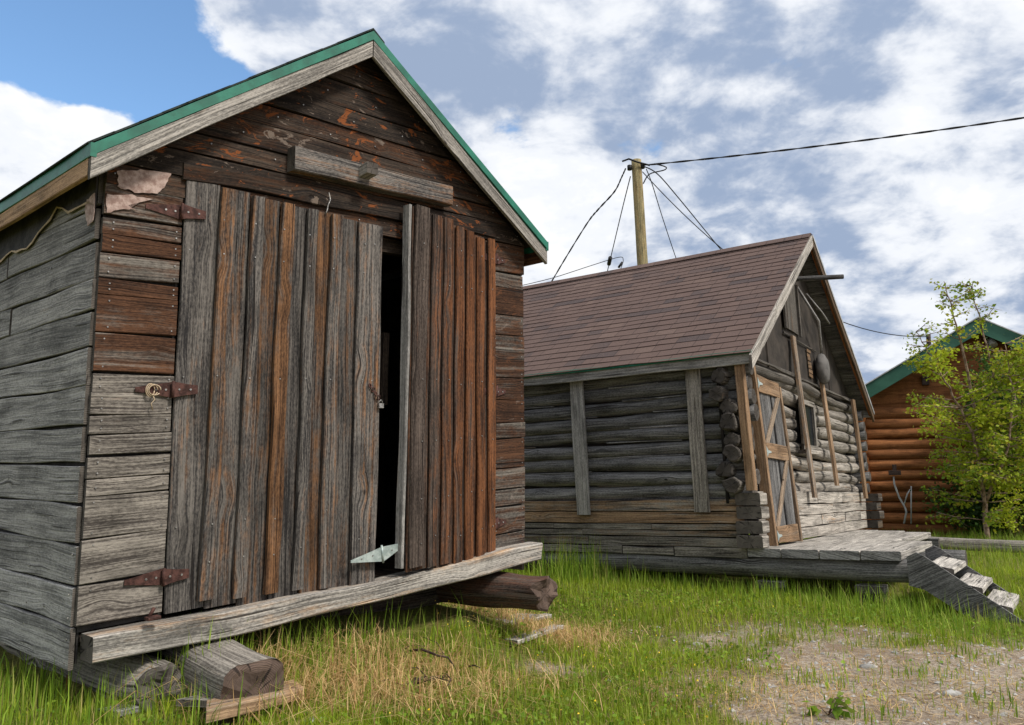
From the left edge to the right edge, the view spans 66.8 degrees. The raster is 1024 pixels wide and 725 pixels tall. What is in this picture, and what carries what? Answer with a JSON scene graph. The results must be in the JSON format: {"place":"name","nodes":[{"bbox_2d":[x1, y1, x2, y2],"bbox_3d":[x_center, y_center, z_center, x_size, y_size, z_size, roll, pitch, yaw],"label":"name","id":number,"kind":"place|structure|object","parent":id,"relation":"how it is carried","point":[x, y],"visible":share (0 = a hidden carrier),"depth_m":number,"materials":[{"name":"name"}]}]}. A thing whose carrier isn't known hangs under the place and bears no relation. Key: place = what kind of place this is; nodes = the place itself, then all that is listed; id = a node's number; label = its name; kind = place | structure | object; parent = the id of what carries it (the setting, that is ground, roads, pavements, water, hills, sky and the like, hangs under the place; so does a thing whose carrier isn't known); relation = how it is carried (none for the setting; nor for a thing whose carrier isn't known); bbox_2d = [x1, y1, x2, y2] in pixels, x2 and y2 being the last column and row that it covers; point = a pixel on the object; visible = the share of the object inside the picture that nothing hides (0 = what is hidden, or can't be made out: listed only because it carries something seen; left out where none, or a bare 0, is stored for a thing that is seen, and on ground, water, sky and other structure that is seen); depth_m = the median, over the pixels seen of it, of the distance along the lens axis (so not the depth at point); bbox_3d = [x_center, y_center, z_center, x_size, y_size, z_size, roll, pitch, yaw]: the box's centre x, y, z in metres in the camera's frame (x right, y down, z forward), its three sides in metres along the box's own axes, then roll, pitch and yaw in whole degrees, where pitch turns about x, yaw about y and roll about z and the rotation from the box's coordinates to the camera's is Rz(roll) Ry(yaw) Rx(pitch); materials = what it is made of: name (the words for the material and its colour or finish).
{"place":"outdoors","nodes":[
{"label":"outdoors","id":0,"kind":"place"},
{"bbox_2d":[0,537,1023,724],"bbox_3d":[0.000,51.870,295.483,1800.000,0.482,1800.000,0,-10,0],"label":"ground","id":1,"kind":"structure","parent":0,"point":[444,611],"depth_m":4.94,"materials":[{"name":"soil"}]},
{"bbox_2d":[0,641,185,711],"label":"foundation log","id":2,"kind":"object","parent":1,"relation":"on","point":[91,671],"visible":0.31,"depth_m":3.91,"materials":[{"name":"grey wood"}]},
{"bbox_2d":[95,704,141,717],"bbox_3d":[-1.804,1.685,3.821,0.133,0.031,0.437,-7,-12,36],"label":"loose board","id":3,"kind":"object","parent":1,"relation":"on","point":[122,710],"visible":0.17,"depth_m":3.70,"materials":[{"name":"grey wood"}]},
{"bbox_2d":[176,694,209,706],"bbox_3d":[-1.405,1.640,3.823,0.146,0.031,0.450,-7,-12,36],"label":"loose board","id":4,"kind":"object","parent":1,"relation":"on","point":[204,699],"visible":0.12,"depth_m":3.68,"materials":[{"name":"grey wood"}]},
{"bbox_2d":[144,637,283,724],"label":"foundation log","id":5,"kind":"object","parent":1,"relation":"on","point":[235,660],"visible":0.25,"depth_m":3.79,"materials":[{"name":"grey wood"}]},
{"bbox_2d":[0,28,548,670],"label":"storage shed","id":6,"kind":"structure","parent":5,"relation":"on","point":[260,350],"depth_m":4.55,"materials":[{"name":"wood"}]},
{"bbox_2d":[124,180,383,613],"bbox_3d":[-1.412,0.175,4.539,0.137,2.396,1.575,-9,-13,43],"label":"door","id":7,"kind":"structure","parent":6,"relation":"in","point":[273,488],"depth_m":4.51,"materials":[{"name":"grey wood"}]},
{"bbox_2d":[350,204,505,571],"bbox_3d":[-0.481,0.183,5.436,0.167,2.468,1.439,-7,-12,37],"label":"door","id":8,"kind":"structure","parent":6,"relation":"in","point":[449,391],"depth_m":5.39,"materials":[{"name":"brown wood"}]},
{"bbox_2d":[205,680,302,723],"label":"loose board","id":9,"kind":"object","parent":1,"relation":"on","point":[230,709],"visible":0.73,"depth_m":3.62,"materials":[{"name":"brown wood"}]},
{"bbox_2d":[374,636,479,690],"bbox_3d":[-0.522,1.766,4.575,0.618,0.171,1.040,2,-10,-9],"label":"fallen branch","id":10,"kind":"object","parent":1,"relation":"on","point":[429,652],"visible":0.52,"depth_m":4.45,"materials":[{"name":"wood"}]},
{"bbox_2d":[436,571,557,611],"bbox_3d":[-1.276,1.758,6.706,4.086,0.454,0.364,-9,-13,42],"label":"foundation log","id":11,"kind":"object","parent":1,"relation":"on","point":[500,589],"visible":0.43,"depth_m":5.56,"materials":[{"name":"brown wood"}]},
{"bbox_2d":[0,535,1023,724],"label":"grass","id":12,"kind":"structure","parent":1,"relation":"on","point":[669,654],"depth_m":5.08,"materials":[{"name":"green plant"}]},
{"bbox_2d":[0,587,1023,724],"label":"clover","id":13,"kind":"object","parent":1,"relation":"on","point":[381,716],"visible":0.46,"depth_m":4.87,"materials":[{"name":"green plant"}]},
{"bbox_2d":[496,613,538,623],"bbox_3d":[-0.090,2.000,5.955,0.188,0.038,0.922,-6,-11,30],"label":"loose board","id":14,"kind":"object","parent":1,"relation":"on","point":[530,617],"visible":0.14,"depth_m":6.17,"materials":[{"name":"grey wood"}]},
{"bbox_2d":[504,624,562,644],"bbox_3d":[0.172,1.992,5.697,0.113,0.033,0.744,-5,-11,29],"label":"loose board","id":15,"kind":"object","parent":1,"relation":"on","point":[534,636],"visible":0.67,"depth_m":5.55,"materials":[{"name":"grey wood"}]},
{"bbox_2d":[532,613,551,621],"bbox_3d":[0.186,2.074,6.295,0.082,0.032,0.390,-7,-12,36],"label":"loose board","id":16,"kind":"object","parent":1,"relation":"on","point":[539,617],"visible":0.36,"depth_m":6.34,"materials":[{"name":"grey wood"}]},
{"bbox_2d":[65,570,1023,724],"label":"dry grass","id":17,"kind":"structure","parent":1,"relation":"on","point":[559,637],"depth_m":4.35,"materials":[{"name":"plant"}]},
{"bbox_2d":[389,598,809,724],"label":"buttercup flowers","id":18,"kind":"object","parent":1,"relation":"on","point":[593,666],"visible":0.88,"depth_m":4.42,"materials":[{"name":"yellow plant"}]},
{"bbox_2d":[622,158,649,264],"bbox_3d":[2.682,-0.318,15.778,0.735,8.091,0.301,2,-10,-14],"label":"utility pole","id":19,"kind":"object","parent":1,"relation":"on","point":[636,166],"visible":0.3,"depth_m":16.23,"materials":[{"name":"brown wood"}]},
{"bbox_2d":[551,168,625,280],"bbox_3d":[1.264,-2.390,18.070,0.201,2.822,4.532,6,-11,-30],"label":"power cable","id":20,"kind":"object","parent":19,"relation":"attached to","point":[608,198],"visible":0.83,"depth_m":17.24,"materials":[{"name":"black rubber"}]},
{"bbox_2d":[607,176,630,270],"bbox_3d":[2.462,-2.707,18.703,0.106,1.652,4.958,0,-10,-2],"label":"power cable","id":21,"kind":"object","parent":19,"relation":"attached to","point":[609,261],"visible":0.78,"depth_m":18.51,"materials":[{"name":"black rubber"}]},
{"bbox_2d":[643,163,666,183],"bbox_3d":[2.996,-3.984,16.314,0.519,0.395,0.117,-3,-10,17],"label":"power cable","id":22,"kind":"object","parent":19,"relation":"attached to","point":[655,171],"visible":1,"depth_m":16.29,"materials":[{"name":"black rubber"}]},
{"bbox_2d":[646,169,675,257],"bbox_3d":[3.840,-2.964,18.967,0.110,1.355,5.796,-4,-10,21],"label":"power cable","id":23,"kind":"object","parent":19,"relation":"attached to","point":[660,211],"visible":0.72,"depth_m":18.24,"materials":[{"name":"black rubber"}]},
{"bbox_2d":[645,166,720,248],"bbox_3d":[4.915,-3.024,19.190,0.213,1.296,7.286,-7,-12,34],"label":"power cable","id":24,"kind":"object","parent":19,"relation":"attached to","point":[681,201],"visible":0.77,"depth_m":17.51,"materials":[{"name":"black rubber"}]},
{"bbox_2d":[642,172,926,336],"bbox_3d":[6.177,-2.300,17.137,7.152,3.177,0.020,3,-10,-16],"label":"power cable","id":25,"kind":"object","parent":19,"relation":"attached to","point":[721,248],"visible":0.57,"depth_m":16.61,"materials":[{"name":"black rubber"}]},
{"bbox_2d":[644,117,1023,165],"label":"power cable","id":26,"kind":"object","parent":19,"relation":"attached to","point":[899,135],"visible":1,"depth_m":15.18,"materials":[{"name":"black rubber"}]},
{"bbox_2d":[524,551,908,582],"bbox_3d":[0.218,2.411,9.526,8.641,0.355,0.259,-6,-12,33],"label":"base log","id":27,"kind":"object","parent":1,"relation":"on","point":[857,570],"visible":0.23,"depth_m":7.92,"materials":[{"name":"grey wood"}]},
{"bbox_2d":[522,233,884,557],"bbox_3d":[1.208,0.709,12.453,8.022,4.224,6.386,-6,-12,33],"label":"log cabin","id":28,"kind":"object","parent":27,"relation":"on","point":[716,403],"visible":0.77,"depth_m":9.16,"materials":[{"name":"grey wood"}]},
{"bbox_2d":[756,374,799,542],"bbox_3d":[3.000,1.096,8.775,0.140,1.830,1.025,-7,-12,35],"label":"door","id":29,"kind":"structure","parent":28,"relation":"in","point":[769,393],"depth_m":8.77,"materials":[{"name":"grey wood"}]},
{"bbox_2d":[782,285,801,336],"bbox_3d":[3.648,-0.737,10.155,0.049,0.701,0.788,-7,-12,34],"label":"loft door","id":30,"kind":"structure","parent":28,"relation":"in","point":[790,314],"depth_m":10.24,"materials":[{"name":"grey wood"}]},
{"bbox_2d":[797,399,821,454],"bbox_3d":[3.905,0.859,10.251,0.120,0.713,0.794,-7,-12,34],"label":"window","id":31,"kind":"structure","parent":28,"relation":"in","point":[809,406],"depth_m":10.35,"materials":[{"name":"grey wood"}]},
{"bbox_2d":[747,530,939,560],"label":"wooden deck","id":32,"kind":"structure","parent":27,"relation":"on","point":[885,545],"depth_m":8.04,"materials":[{"name":"grey wood"}]},
{"bbox_2d":[755,579,785,591],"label":"support block","id":33,"kind":"structure","parent":1,"relation":"on","point":[763,582],"depth_m":7.88,"materials":[{"name":"grey wood"}]},
{"bbox_2d":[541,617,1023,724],"bbox_3d":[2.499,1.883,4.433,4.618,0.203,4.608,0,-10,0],"label":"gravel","id":34,"kind":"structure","parent":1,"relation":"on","point":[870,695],"depth_m":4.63,"materials":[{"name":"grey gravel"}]},
{"bbox_2d":[573,613,1023,724],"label":"dead twigs","id":35,"kind":"object","parent":1,"relation":"on","point":[1022,718],"visible":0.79,"depth_m":4.64,"materials":[{"name":"brown wood"}]},
{"bbox_2d":[801,691,855,717],"bbox_3d":[1.579,1.698,3.857,0.241,0.148,0.191,-10,-14,44],"label":"weed","id":36,"kind":"object","parent":1,"relation":"on","point":[834,703],"visible":0.98,"depth_m":3.84,"materials":[{"name":"green plant"}]},
{"bbox_2d":[859,664,877,668],"bbox_3d":[2.244,1.917,4.889,0.121,0.037,0.076,0,-10,0],"label":"stone","id":37,"kind":"object","parent":1,"relation":"on","point":[865,666],"visible":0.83,"depth_m":4.87,"materials":[{"name":"white stone"}]},
{"bbox_2d":[854,583,887,607],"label":"support block","id":38,"kind":"structure","parent":1,"relation":"on","point":[862,587],"depth_m":7.37,"materials":[{"name":"grey wood"}]},
{"bbox_2d":[888,464,911,523],"bbox_3d":[8.556,2.889,17.046,0.438,1.288,0.120,-4,-10,21],"label":"standpipe","id":39,"kind":"object","parent":1,"relation":"on","point":[894,471],"visible":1,"depth_m":17.00,"materials":[{"name":"metal"}]},
{"bbox_2d":[857,317,1023,538],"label":"log house","id":40,"kind":"structure","parent":1,"relation":"on","point":[893,435],"depth_m":17.36,"materials":[{"name":"wood"}]},
{"bbox_2d":[919,549,967,565],"bbox_3d":[4.370,2.361,9.480,2.058,0.210,0.211,-6,-12,32],"label":"deck joist log","id":41,"kind":"object","parent":1,"relation":"on","point":[960,554],"visible":0.09,"depth_m":8.93,"materials":[{"name":"grey wood"}]},
{"bbox_2d":[942,690,961,695],"bbox_3d":[2.376,1.786,4.191,0.106,0.032,0.066,0,-10,0],"label":"stone","id":42,"kind":"object","parent":1,"relation":"on","point":[954,693],"visible":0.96,"depth_m":4.17,"materials":[{"name":"white stone"}]},
{"bbox_2d":[901,279,1023,538],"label":"birch tree","id":43,"kind":"object","parent":1,"relation":"on","point":[998,450],"visible":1,"depth_m":14.40,"materials":[{"name":"green plant"}]},
{"bbox_2d":[907,546,1023,623],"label":"wooden steps","id":44,"kind":"structure","parent":1,"relation":"on","point":[943,575],"depth_m":7.01,"materials":[{"name":"grey wood"}]},
{"bbox_2d":[910,460,1023,539],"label":"bush","id":45,"kind":"object","parent":1,"relation":"on","point":[976,513],"visible":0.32,"depth_m":16.27,"materials":[{"name":"green plant"}]},
{"bbox_2d":[931,537,1023,552],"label":"boundary log","id":46,"kind":"object","parent":1,"relation":"on","point":[956,542],"visible":0.55,"depth_m":12.15,"materials":[{"name":"grey wood"}]},
{"bbox_2d":[950,337,1023,539],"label":"bush","id":47,"kind":"object","parent":1,"relation":"on","point":[987,366],"visible":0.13,"depth_m":15.64,"materials":[{"name":"green plant"}]},
{"bbox_2d":[1000,376,1023,504],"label":"bush","id":48,"kind":"object","parent":1,"relation":"on","point":[1022,403],"visible":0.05,"depth_m":16.16,"materials":[{"name":"green plant"}]},
{"bbox_2d":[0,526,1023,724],"bbox_3d":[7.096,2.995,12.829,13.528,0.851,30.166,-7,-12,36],"label":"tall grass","id":49,"kind":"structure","parent":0,"point":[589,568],"depth_m":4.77,"materials":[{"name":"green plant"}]},
{"bbox_2d":[0,0,1023,383],"label":"sky","id":50,"kind":"structure","parent":0,"point":[552,97],"materials":[{"name":"blue"}]},
{"bbox_2d":[524,257,623,284],"bbox_3d":[1.581,-2.550,22.036,3.168,0.876,0.124,0,-10,2],"label":"power cable","id":51,"kind":"object","parent":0,"point":[620,264],"visible":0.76,"depth_m":21.99,"materials":[{"name":"black rubber"}]}
]}

